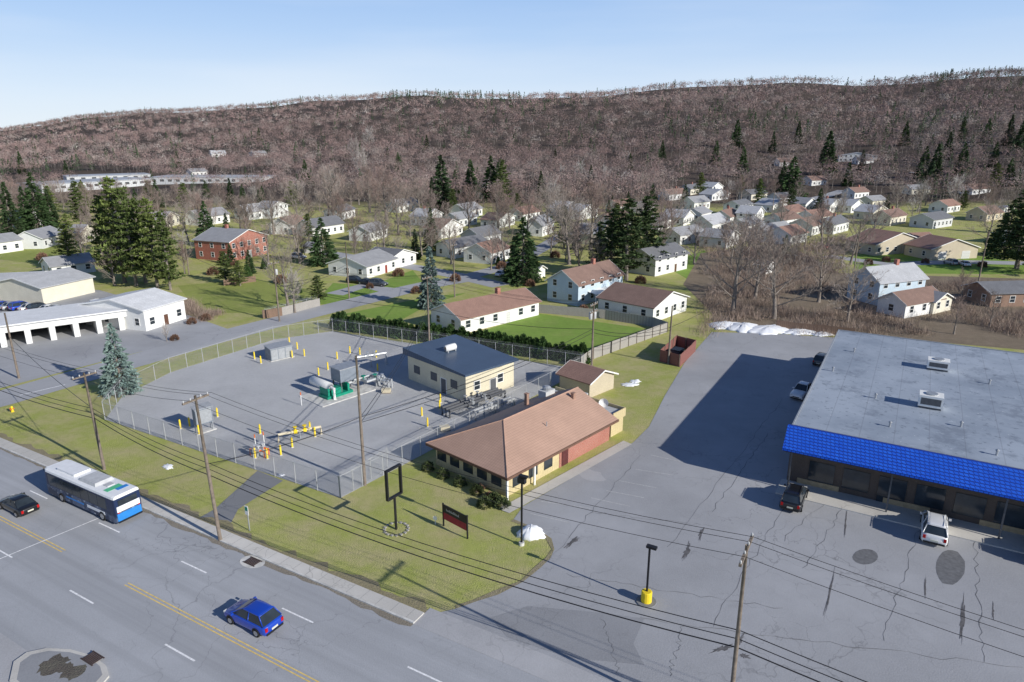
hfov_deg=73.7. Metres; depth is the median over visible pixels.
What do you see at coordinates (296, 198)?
bare tree
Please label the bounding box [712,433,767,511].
crack seal
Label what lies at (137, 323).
window
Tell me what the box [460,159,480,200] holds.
spruce tree
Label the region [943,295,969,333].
bare tree
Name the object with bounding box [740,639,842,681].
power line
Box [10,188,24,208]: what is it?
bare tree
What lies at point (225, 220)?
spruce tree
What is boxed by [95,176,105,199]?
bare tree
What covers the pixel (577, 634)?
asphalt patch
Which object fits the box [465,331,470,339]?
arborvitae
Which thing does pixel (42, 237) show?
house
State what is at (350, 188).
bare tree
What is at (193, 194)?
bare tree
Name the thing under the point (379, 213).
bare tree
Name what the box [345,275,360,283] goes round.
parked car
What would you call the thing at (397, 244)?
bare tree
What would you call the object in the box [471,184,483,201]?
bare tree
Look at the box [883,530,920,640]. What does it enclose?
crack seal
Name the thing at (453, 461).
window
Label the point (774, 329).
snow pile
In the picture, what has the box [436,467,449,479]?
shrub
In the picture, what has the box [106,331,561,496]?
gravel yard
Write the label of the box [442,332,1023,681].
parking lot
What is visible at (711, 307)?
power line
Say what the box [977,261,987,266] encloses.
bush
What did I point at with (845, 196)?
bare tree
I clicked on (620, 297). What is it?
house
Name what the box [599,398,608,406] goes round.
satellite dish
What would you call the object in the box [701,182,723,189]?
house
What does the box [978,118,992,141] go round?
spruce tree
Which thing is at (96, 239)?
pine tree
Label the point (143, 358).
side street
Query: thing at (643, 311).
window
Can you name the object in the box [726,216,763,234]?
house
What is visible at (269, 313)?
wooden fence
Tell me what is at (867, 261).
bush
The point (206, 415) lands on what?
equipment cabinet
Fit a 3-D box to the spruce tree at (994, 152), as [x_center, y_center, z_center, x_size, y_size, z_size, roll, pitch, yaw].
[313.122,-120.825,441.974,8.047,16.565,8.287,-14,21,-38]
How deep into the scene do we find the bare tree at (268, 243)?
191.73 m
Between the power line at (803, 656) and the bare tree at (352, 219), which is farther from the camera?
the bare tree at (352, 219)
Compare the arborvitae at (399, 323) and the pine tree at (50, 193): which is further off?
the pine tree at (50, 193)
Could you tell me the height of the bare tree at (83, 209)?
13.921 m
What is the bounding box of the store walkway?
[775,479,1023,553]
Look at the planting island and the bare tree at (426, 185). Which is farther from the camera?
the bare tree at (426, 185)
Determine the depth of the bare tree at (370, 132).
657.97 m
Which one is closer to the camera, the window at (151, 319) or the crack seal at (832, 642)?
the crack seal at (832, 642)
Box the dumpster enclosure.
[660,335,695,366]
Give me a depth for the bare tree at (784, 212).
247.21 m
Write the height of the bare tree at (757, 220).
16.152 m
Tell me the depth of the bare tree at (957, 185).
335.40 m
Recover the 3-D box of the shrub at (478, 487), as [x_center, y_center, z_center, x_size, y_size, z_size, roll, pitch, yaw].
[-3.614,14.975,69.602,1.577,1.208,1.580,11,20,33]
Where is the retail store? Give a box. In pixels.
[782,329,1023,538]
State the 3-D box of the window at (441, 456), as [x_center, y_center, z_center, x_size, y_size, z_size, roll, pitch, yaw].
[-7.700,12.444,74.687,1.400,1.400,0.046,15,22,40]
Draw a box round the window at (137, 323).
[134,318,139,325]
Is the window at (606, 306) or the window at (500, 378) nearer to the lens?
the window at (500, 378)
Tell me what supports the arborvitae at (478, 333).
on the ground at (492, 538)
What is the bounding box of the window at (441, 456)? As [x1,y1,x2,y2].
[437,451,445,461]
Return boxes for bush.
[35,252,48,259]
[169,334,179,340]
[186,317,196,324]
[200,313,211,320]
[206,266,218,275]
[245,266,252,276]
[260,257,266,268]
[273,275,286,283]
[365,282,373,288]
[392,268,404,275]
[410,285,420,293]
[449,273,460,281]
[496,260,506,268]
[524,279,535,286]
[548,250,559,257]
[634,275,646,283]
[863,259,873,264]
[881,256,890,261]
[921,258,929,263]
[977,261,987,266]
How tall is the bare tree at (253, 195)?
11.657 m
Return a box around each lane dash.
[69,590,93,603]
[164,644,194,660]
[181,561,206,572]
[281,608,312,622]
[408,666,441,681]
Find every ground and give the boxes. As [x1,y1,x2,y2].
[0,76,1023,679]
[683,244,1023,349]
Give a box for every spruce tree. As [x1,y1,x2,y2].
[0,182,26,234]
[16,151,27,173]
[16,186,37,226]
[19,171,57,230]
[44,189,61,227]
[63,160,70,174]
[97,323,143,399]
[131,188,141,210]
[152,180,166,207]
[174,151,181,166]
[193,200,214,244]
[222,213,230,227]
[225,178,235,209]
[226,243,236,263]
[238,184,245,198]
[243,250,256,273]
[257,128,262,141]
[259,186,264,200]
[300,159,309,182]
[304,218,339,267]
[393,152,401,170]
[411,229,421,259]
[416,246,445,310]
[422,207,438,250]
[428,177,434,194]
[429,155,456,212]
[450,169,461,193]
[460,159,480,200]
[478,155,497,202]
[495,162,501,182]
[500,216,545,286]
[506,236,520,278]
[536,170,545,198]
[586,165,595,185]
[625,153,633,170]
[649,184,657,206]
[658,140,666,158]
[681,184,688,198]
[708,141,721,165]
[729,119,743,147]
[732,146,750,177]
[767,131,777,152]
[775,161,787,191]
[776,156,808,196]
[792,121,802,145]
[814,131,838,175]
[814,188,823,208]
[841,162,854,186]
[857,149,865,169]
[884,193,890,208]
[897,121,911,145]
[913,146,930,178]
[921,143,943,184]
[942,131,953,159]
[953,143,970,174]
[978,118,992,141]
[987,141,999,166]
[999,158,1016,186]
[1001,114,1014,145]
[1009,121,1023,153]
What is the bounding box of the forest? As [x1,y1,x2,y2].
[0,65,1023,206]
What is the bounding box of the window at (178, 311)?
[176,308,181,316]
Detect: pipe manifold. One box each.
[249,441,269,457]
[278,424,322,442]
[354,350,387,366]
[363,372,392,387]
[441,387,505,418]
[470,396,514,420]
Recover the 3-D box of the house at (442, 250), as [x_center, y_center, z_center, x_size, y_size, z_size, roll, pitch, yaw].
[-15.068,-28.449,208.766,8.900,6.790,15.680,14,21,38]
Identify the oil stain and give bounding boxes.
[564,536,579,547]
[682,541,690,560]
[711,644,731,652]
[823,568,834,616]
[844,511,846,535]
[959,596,964,638]
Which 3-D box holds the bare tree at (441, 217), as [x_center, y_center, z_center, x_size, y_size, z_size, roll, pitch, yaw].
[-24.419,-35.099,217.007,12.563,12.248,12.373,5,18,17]
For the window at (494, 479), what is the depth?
69.49 m
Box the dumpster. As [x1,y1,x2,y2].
[670,346,684,354]
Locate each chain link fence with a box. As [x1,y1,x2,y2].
[101,399,339,497]
[102,317,332,418]
[265,295,314,309]
[332,318,583,365]
[338,445,387,496]
[339,354,583,497]
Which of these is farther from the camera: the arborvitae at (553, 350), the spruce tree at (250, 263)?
the spruce tree at (250, 263)
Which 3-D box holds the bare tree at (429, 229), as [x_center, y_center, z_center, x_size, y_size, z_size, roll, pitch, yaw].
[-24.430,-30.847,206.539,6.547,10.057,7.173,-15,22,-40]
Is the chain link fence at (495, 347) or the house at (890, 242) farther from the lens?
the house at (890, 242)
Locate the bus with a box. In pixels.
[44,459,142,523]
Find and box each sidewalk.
[0,438,208,530]
[196,524,423,623]
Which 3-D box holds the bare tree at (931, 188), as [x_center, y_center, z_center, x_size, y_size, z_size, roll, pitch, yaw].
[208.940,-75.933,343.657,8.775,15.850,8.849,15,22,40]
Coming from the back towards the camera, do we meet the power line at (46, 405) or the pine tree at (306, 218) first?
the pine tree at (306, 218)
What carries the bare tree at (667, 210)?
on the ground at (492, 538)
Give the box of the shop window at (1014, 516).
[993,501,1023,528]
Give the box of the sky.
[0,0,1023,129]
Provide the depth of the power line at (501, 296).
104.87 m
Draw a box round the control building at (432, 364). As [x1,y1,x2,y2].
[403,334,518,399]
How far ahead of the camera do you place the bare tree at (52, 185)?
320.52 m
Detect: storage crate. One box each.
[381,388,390,393]
[439,424,450,431]
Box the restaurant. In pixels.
[425,386,625,499]
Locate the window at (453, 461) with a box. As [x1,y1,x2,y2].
[450,456,458,467]
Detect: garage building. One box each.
[0,302,127,347]
[78,287,186,330]
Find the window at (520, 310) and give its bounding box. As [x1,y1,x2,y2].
[518,307,522,315]
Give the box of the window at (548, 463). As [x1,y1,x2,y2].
[544,457,552,469]
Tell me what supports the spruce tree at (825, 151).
on the ground at (492, 538)
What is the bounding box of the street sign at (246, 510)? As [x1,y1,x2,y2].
[244,505,249,530]
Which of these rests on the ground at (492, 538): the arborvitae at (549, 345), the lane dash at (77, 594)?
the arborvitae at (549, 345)
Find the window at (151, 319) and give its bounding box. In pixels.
[149,316,155,324]
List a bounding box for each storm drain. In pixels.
[80,650,104,665]
[243,556,261,566]
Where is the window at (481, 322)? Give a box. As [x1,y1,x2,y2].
[479,316,484,324]
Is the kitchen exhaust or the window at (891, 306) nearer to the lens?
the kitchen exhaust
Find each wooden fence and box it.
[223,276,255,285]
[262,307,281,318]
[282,298,319,315]
[539,304,604,318]
[581,322,667,363]
[605,309,666,326]
[776,320,854,334]
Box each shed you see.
[302,241,324,252]
[531,265,547,277]
[555,360,618,396]
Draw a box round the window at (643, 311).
[641,309,645,315]
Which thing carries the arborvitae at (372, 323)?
on the ground at (492, 538)
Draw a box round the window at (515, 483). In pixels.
[513,476,519,486]
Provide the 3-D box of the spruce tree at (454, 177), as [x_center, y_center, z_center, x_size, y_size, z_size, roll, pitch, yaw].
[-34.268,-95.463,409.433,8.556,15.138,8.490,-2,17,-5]
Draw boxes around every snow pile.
[161,464,172,469]
[516,524,545,540]
[621,382,638,386]
[629,379,640,382]
[709,321,736,329]
[725,322,757,332]
[747,324,788,334]
[782,329,815,334]
[811,331,831,336]
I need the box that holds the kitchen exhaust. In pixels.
[538,385,554,397]
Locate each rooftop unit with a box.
[918,390,943,410]
[927,356,949,371]
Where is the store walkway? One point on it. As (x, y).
(981, 534)
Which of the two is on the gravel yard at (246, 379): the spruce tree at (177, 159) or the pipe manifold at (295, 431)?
the pipe manifold at (295, 431)
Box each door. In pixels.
[163,313,169,324]
[440,377,446,394]
[490,377,496,389]
[506,311,510,322]
[561,449,567,465]
[876,476,907,501]
[937,252,946,259]
[961,251,969,258]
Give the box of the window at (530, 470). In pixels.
[529,465,537,478]
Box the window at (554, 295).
[552,291,556,297]
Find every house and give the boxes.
[0,232,23,253]
[18,226,57,248]
[38,252,96,272]
[55,224,96,244]
[145,211,179,227]
[184,207,230,225]
[185,168,206,174]
[192,224,268,260]
[209,150,226,156]
[233,203,262,219]
[258,201,287,218]
[267,214,302,234]
[295,215,344,236]
[322,203,354,219]
[325,248,398,277]
[347,222,386,241]
[371,246,417,267]
[386,197,420,212]
[408,207,443,225]
[421,217,463,238]
[429,287,541,331]
[434,234,485,258]
[443,210,477,225]
[448,201,481,215]
[460,224,500,239]
[462,238,509,263]
[479,212,514,228]
[510,205,540,220]
[524,214,553,236]
[544,258,625,305]
[548,200,571,215]
[566,203,597,219]
[580,222,609,243]
[595,210,630,223]
[605,198,628,210]
[628,242,689,276]
[640,212,670,229]
[658,186,685,199]
[661,224,703,244]
[664,208,695,225]
[679,182,699,194]
[680,195,711,208]
[689,212,730,228]
[690,206,712,218]
[698,227,739,248]
[699,188,730,200]
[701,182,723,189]
[717,206,736,220]
[723,198,753,209]
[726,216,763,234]
[735,205,764,219]
[739,188,768,200]
[747,221,789,242]
[754,198,786,212]
[764,211,803,222]
[766,192,795,201]
[769,224,808,243]
[772,204,806,213]
[774,158,797,165]
[789,215,820,235]
[793,197,815,209]
[798,208,832,217]
[802,175,827,185]
[813,196,840,212]
[819,213,849,233]
[837,198,864,212]
[838,152,876,161]
[841,185,870,198]
[845,228,917,255]
[846,259,929,305]
[852,156,873,164]
[853,204,887,219]
[859,195,886,204]
[870,206,907,225]
[875,286,946,317]
[901,184,929,194]
[906,232,932,237]
[909,211,954,228]
[928,199,961,212]
[929,290,954,313]
[959,183,990,194]
[961,280,1023,306]
[965,205,1004,221]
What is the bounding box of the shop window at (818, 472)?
[807,460,835,484]
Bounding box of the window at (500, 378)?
[497,372,502,382]
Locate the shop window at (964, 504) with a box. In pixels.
[952,492,986,519]
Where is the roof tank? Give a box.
[444,343,456,352]
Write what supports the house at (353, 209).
on the ground at (492, 538)
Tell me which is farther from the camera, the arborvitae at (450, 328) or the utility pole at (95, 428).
the arborvitae at (450, 328)
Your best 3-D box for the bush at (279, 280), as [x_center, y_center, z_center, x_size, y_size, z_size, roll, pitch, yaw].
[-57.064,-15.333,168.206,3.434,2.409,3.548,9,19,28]
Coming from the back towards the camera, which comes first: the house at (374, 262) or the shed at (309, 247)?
the shed at (309, 247)
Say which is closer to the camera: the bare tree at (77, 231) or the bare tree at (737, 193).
the bare tree at (77, 231)
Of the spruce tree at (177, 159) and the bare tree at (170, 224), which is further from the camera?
the spruce tree at (177, 159)
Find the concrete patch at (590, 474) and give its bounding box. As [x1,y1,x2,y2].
[579,469,605,480]
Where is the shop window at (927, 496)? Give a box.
[914,484,946,509]
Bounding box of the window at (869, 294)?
[867,292,872,299]
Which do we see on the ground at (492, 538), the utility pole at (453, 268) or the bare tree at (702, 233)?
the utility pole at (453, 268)
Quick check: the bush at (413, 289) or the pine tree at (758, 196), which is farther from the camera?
the pine tree at (758, 196)
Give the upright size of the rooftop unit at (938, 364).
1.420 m
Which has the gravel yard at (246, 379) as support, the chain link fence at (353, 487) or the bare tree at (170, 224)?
the chain link fence at (353, 487)
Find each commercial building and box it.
[0,267,95,303]
[0,271,45,279]
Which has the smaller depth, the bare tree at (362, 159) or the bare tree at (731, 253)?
the bare tree at (731, 253)
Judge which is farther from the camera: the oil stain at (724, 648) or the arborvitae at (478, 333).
the arborvitae at (478, 333)
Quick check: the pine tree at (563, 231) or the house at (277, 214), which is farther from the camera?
the house at (277, 214)
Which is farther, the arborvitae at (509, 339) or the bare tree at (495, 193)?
the bare tree at (495, 193)
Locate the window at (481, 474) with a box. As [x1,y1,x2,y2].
[477,468,486,479]
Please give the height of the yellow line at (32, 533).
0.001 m
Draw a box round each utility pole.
[4,313,19,378]
[72,370,105,469]
[182,392,221,540]
[184,242,189,274]
[268,261,279,320]
[345,242,349,298]
[355,355,366,485]
[422,276,431,340]
[450,244,456,296]
[589,302,597,365]
[667,306,672,363]
[730,533,753,681]
[854,223,860,267]
[978,231,988,280]
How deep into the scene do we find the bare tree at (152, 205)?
247.02 m
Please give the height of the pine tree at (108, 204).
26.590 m
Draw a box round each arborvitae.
[328,313,337,328]
[333,311,341,329]
[336,310,346,330]
[344,316,349,330]
[347,313,357,331]
[351,313,363,332]
[357,315,368,332]
[364,318,370,333]
[368,318,378,334]
[371,315,383,335]
[379,319,389,336]
[384,319,392,336]
[389,318,399,337]
[393,318,404,338]
[400,322,410,339]
[405,323,414,339]
[412,325,421,340]
[414,321,426,341]
[423,326,427,341]
[426,322,437,340]
[432,324,441,339]
[440,326,446,337]
[443,324,454,336]
[456,325,466,336]
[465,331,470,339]
[470,331,477,342]
[474,328,485,344]
[480,329,491,344]
[486,331,494,346]
[491,330,503,352]
[497,332,507,352]
[503,335,515,354]
[509,334,521,354]
[514,333,528,356]
[523,336,534,356]
[528,337,540,357]
[535,336,549,359]
[543,342,551,359]
[550,344,560,359]
[555,341,567,361]
[561,343,571,361]
[570,344,580,359]
[573,342,590,363]
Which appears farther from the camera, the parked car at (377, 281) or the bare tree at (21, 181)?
the bare tree at (21, 181)
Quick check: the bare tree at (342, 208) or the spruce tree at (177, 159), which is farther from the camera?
the spruce tree at (177, 159)
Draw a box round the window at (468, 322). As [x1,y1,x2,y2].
[465,319,470,327]
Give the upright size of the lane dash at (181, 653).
0.001 m
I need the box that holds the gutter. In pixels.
[0,448,412,625]
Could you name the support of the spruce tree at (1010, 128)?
on the ground at (492, 538)
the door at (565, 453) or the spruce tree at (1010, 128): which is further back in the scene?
the spruce tree at (1010, 128)
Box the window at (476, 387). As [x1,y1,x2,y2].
[474,380,479,390]
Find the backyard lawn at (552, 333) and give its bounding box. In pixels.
[483,314,643,350]
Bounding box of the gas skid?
[299,361,384,406]
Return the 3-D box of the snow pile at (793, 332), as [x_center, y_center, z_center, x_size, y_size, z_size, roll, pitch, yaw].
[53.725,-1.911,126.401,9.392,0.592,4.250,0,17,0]
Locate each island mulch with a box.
[37,653,71,675]
[54,662,72,672]
[59,664,86,680]
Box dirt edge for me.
[455,519,553,608]
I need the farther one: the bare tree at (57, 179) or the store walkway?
the bare tree at (57, 179)
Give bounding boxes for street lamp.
[517,474,528,546]
[636,544,657,607]
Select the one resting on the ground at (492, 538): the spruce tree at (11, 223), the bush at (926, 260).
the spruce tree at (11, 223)
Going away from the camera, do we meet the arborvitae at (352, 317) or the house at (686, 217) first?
the arborvitae at (352, 317)
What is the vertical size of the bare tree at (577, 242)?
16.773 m
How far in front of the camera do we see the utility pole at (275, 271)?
131.66 m
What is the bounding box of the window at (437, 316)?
[436,314,439,322]
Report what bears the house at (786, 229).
on the ground at (492, 538)
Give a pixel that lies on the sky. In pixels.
(59, 59)
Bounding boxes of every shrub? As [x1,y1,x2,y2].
[420,461,433,472]
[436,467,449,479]
[453,476,467,487]
[469,483,483,495]
[475,494,493,509]
[488,491,500,503]
[493,496,511,509]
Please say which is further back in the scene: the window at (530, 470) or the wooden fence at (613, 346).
the wooden fence at (613, 346)
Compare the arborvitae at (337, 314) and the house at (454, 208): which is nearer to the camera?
the arborvitae at (337, 314)
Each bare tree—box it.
[4,176,19,195]
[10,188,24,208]
[15,175,27,192]
[22,173,42,188]
[38,180,57,193]
[39,182,63,210]
[47,178,68,200]
[58,189,66,209]
[58,221,93,252]
[65,191,84,213]
[76,200,91,223]
[77,185,94,208]
[79,209,109,253]
[84,180,102,209]
[89,245,124,285]
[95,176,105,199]
[111,177,120,188]
[126,193,158,207]
[135,194,175,227]
[139,176,159,199]
[147,187,162,210]
[158,189,171,208]
[158,208,173,227]
[161,322,170,340]
[163,201,204,241]
[164,211,180,237]
[165,179,180,211]
[172,240,191,273]
[173,229,192,259]
[178,193,207,224]
[179,189,208,212]
[179,191,194,212]
[186,187,201,209]
[201,197,219,224]
[203,182,231,206]
[212,195,221,206]
[214,194,262,228]
[220,192,259,228]
[229,193,253,223]
[239,215,260,230]
[241,221,283,261]
[245,186,256,201]
[252,240,311,305]
[253,178,262,196]
[255,187,287,234]
[272,208,317,249]
[274,180,324,216]
[275,217,311,263]
[277,178,285,196]
[283,265,304,312]
[293,232,309,261]
[300,197,315,217]
[308,160,357,214]
[310,191,325,210]
[311,194,339,215]
[317,191,347,215]
[319,165,339,205]
[332,173,345,194]
[336,199,347,216]
[339,205,371,236]
[340,181,357,204]
[344,135,361,169]
[347,229,364,253]
[349,146,372,180]
[350,162,385,212]
[350,178,365,204]
[356,178,367,200]
[357,232,372,252]
[359,163,411,224]
[360,195,382,217]
[363,127,373,152]
[365,209,401,241]
[366,180,416,234]
[367,214,408,246]
[367,224,394,246]
[390,200,421,236]
[390,235,408,247]
[395,183,412,214]
[396,212,439,255]
[399,173,442,208]
[417,211,452,236]
[418,177,430,199]
[419,187,446,218]
[422,224,438,253]
[434,214,471,263]
[439,202,452,216]
[455,183,488,228]
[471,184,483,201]
[471,229,507,269]
[478,181,511,228]
[480,210,526,261]
[490,179,505,206]
[491,189,545,230]
[499,194,524,228]
[511,185,521,202]
[520,184,566,234]
[530,191,607,264]
[531,177,556,206]
[542,182,565,200]
[543,187,580,224]
[544,225,562,251]
[545,179,565,198]
[548,226,576,261]
[553,179,575,200]
[556,206,597,255]
[557,164,565,178]
[561,177,618,247]
[564,211,594,265]
[574,159,586,185]
[574,174,584,192]
[582,189,592,203]
[586,236,612,261]
[587,187,605,222]
[590,180,610,203]
[593,201,604,217]
[603,190,628,220]
[605,175,614,196]
[626,199,672,229]
[628,172,651,199]
[651,197,684,235]
[652,177,665,191]
[654,214,675,243]
[656,187,699,226]
[657,195,665,208]
[671,217,713,264]
[678,195,687,207]
[684,211,784,311]
[709,222,786,298]
[711,221,750,267]
[712,186,732,206]
[717,216,733,249]
[726,179,735,190]
[728,210,769,263]
[730,225,832,318]
[732,180,740,199]
[733,173,752,198]
[746,222,765,246]
[765,192,799,221]
[767,179,781,193]
[785,228,807,262]
[787,177,811,196]
[790,212,821,246]
[797,233,849,302]
[807,196,839,243]
[817,182,830,197]
[818,213,888,264]
[823,257,887,321]
[824,218,836,241]
[825,197,847,214]
[827,236,867,266]
[835,188,851,214]
[849,199,902,229]
[880,181,924,207]
[905,198,919,215]
[909,178,932,211]
[912,187,921,207]
[924,176,934,205]
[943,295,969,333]
[947,174,965,199]
[951,267,980,300]
[954,172,975,192]
[965,196,1016,244]
[967,171,990,198]
[976,289,1019,325]
[980,178,1000,204]
[984,191,1003,206]
[996,186,1021,211]
[1003,162,1019,173]
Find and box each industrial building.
[18,177,152,192]
[62,173,150,179]
[149,175,274,184]
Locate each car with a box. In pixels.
[0,301,12,309]
[0,492,39,517]
[7,300,26,310]
[17,303,29,310]
[26,302,44,308]
[223,596,283,637]
[292,252,306,258]
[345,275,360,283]
[357,278,369,283]
[368,277,387,286]
[494,270,504,276]
[779,482,808,512]
[790,380,811,400]
[812,352,826,365]
[919,510,951,546]
[943,258,958,264]
[958,260,971,266]
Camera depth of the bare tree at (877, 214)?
223.54 m
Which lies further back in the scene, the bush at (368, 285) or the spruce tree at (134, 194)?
the spruce tree at (134, 194)
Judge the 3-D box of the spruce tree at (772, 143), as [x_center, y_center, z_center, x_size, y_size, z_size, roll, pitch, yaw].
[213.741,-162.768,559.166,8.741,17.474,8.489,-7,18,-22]
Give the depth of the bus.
65.23 m
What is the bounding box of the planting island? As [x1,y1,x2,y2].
[9,648,108,681]
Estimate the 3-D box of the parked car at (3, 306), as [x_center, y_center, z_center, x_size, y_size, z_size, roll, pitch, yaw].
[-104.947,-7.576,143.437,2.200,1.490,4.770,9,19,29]
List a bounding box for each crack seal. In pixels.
[548,464,631,561]
[566,573,771,607]
[645,618,1010,666]
[667,399,781,546]
[669,626,682,675]
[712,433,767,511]
[714,510,782,623]
[803,509,841,567]
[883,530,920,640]
[973,542,984,661]
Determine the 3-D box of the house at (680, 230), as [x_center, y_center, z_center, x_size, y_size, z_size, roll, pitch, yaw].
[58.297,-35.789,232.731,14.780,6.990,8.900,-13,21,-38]
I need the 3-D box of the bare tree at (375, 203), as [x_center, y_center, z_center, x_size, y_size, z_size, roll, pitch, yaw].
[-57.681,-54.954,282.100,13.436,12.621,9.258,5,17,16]
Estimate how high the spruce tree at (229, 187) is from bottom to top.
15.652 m
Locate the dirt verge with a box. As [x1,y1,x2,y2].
[0,433,426,612]
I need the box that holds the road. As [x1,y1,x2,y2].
[0,449,547,681]
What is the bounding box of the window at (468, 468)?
[463,462,472,474]
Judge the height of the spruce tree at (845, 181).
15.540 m
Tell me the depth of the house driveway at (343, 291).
161.29 m
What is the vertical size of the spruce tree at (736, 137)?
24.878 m
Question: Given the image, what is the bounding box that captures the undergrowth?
[0,181,1023,338]
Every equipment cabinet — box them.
[190,401,216,434]
[263,340,294,361]
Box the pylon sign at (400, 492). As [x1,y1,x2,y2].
[382,463,409,536]
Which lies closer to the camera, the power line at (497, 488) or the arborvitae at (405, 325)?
the power line at (497, 488)
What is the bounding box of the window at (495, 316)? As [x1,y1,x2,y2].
[493,313,497,321]
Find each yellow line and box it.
[0,516,64,549]
[0,519,61,551]
[125,585,309,681]
[128,583,318,681]
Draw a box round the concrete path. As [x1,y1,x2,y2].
[501,441,630,512]
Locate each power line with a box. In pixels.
[0,386,90,412]
[0,390,91,417]
[1,382,89,407]
[10,337,88,405]
[77,377,186,400]
[91,372,204,394]
[94,409,204,461]
[94,418,206,474]
[95,414,204,467]
[99,371,210,392]
[190,401,744,556]
[207,395,749,541]
[209,463,735,629]
[210,418,357,463]
[210,469,734,638]
[211,392,752,536]
[212,476,733,646]
[278,262,412,276]
[278,284,424,308]
[283,262,428,275]
[362,310,427,414]
[362,329,591,416]
[363,318,425,418]
[363,334,589,421]
[425,278,567,303]
[430,276,576,301]
[430,309,573,328]
[431,275,573,300]
[595,327,669,333]
[596,330,669,336]
[672,276,757,326]
[739,648,819,681]
[740,630,866,681]
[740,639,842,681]
[746,557,1023,656]
[751,542,1023,636]
[754,537,1023,629]
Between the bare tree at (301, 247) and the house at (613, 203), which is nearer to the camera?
the bare tree at (301, 247)
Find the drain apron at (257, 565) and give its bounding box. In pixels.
[240,555,264,567]
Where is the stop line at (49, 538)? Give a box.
[0,517,99,558]
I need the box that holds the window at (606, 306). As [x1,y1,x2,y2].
[604,302,609,308]
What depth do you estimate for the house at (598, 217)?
268.33 m
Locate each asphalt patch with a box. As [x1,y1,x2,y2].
[491,606,643,664]
[852,549,877,564]
[936,550,964,584]
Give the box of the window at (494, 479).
[491,474,500,486]
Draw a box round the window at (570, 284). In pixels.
[568,281,572,288]
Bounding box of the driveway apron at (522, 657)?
[414,608,611,681]
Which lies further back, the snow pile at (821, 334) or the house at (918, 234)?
the house at (918, 234)
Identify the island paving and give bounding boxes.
[17,651,101,681]
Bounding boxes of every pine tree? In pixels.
[42,185,62,214]
[51,224,83,255]
[58,213,77,246]
[65,180,88,223]
[77,181,94,210]
[87,195,121,278]
[91,175,144,282]
[104,186,151,285]
[114,197,156,282]
[127,197,177,288]
[142,181,152,199]
[143,210,184,289]
[176,183,191,210]
[201,180,212,198]
[213,251,239,279]
[228,260,251,285]
[284,181,298,206]
[302,213,314,236]
[305,275,327,300]
[446,188,456,207]
[492,159,513,196]
[511,193,522,206]
[554,206,572,248]
[585,208,636,270]
[585,221,609,262]
[602,198,654,280]
[605,202,626,237]
[628,195,674,259]
[692,172,707,194]
[752,178,765,201]
[783,185,799,204]
[958,117,969,141]
[960,190,970,209]
[981,190,1023,268]
[987,163,1002,188]
[1006,225,1023,264]
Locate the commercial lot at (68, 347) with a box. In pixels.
[0,290,226,387]
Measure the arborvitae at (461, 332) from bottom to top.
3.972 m
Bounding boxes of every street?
[0,276,475,406]
[321,252,508,286]
[460,230,661,277]
[810,190,842,199]
[825,255,1023,264]
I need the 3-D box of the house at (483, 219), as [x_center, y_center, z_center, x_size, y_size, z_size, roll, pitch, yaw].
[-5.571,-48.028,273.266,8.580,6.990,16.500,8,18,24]
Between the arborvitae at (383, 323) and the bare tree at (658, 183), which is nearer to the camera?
the arborvitae at (383, 323)
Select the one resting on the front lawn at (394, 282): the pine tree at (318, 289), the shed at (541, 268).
the pine tree at (318, 289)
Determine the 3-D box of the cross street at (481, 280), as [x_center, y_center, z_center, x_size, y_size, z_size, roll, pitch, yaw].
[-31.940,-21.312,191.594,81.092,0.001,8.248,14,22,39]
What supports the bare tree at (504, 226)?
on the ground at (492, 538)
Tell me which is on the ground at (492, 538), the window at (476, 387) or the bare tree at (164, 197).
the bare tree at (164, 197)
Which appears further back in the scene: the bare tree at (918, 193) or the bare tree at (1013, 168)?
the bare tree at (1013, 168)
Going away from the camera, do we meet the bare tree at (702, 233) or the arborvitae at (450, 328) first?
the arborvitae at (450, 328)
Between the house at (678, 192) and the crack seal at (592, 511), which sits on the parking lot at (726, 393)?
the crack seal at (592, 511)
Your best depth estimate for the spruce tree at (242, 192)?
390.98 m
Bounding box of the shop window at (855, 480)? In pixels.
[841,468,870,492]
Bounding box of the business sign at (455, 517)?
[442,503,467,538]
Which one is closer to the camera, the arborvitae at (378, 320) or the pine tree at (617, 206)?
the arborvitae at (378, 320)
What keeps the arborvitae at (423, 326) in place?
on the ground at (492, 538)
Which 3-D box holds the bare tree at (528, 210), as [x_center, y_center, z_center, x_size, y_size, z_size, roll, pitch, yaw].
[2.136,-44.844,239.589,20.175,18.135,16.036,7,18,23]
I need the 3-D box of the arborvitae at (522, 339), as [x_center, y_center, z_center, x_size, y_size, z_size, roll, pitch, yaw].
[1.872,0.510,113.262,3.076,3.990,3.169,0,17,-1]
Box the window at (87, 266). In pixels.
[85,263,90,268]
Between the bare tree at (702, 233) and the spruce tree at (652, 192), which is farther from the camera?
the spruce tree at (652, 192)
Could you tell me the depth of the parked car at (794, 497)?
66.00 m
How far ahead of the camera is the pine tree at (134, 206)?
163.79 m
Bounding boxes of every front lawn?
[0,245,95,263]
[178,279,313,312]
[320,270,421,303]
[346,293,463,319]
[676,250,705,278]
[850,253,1023,273]
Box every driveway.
[0,633,27,681]
[200,471,282,521]
[328,284,393,294]
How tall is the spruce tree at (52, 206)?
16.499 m
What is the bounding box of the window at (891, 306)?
[888,303,893,310]
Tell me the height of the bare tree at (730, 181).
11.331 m
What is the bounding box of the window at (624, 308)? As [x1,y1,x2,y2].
[622,305,627,312]
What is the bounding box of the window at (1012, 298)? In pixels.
[1009,296,1015,302]
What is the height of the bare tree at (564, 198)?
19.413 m

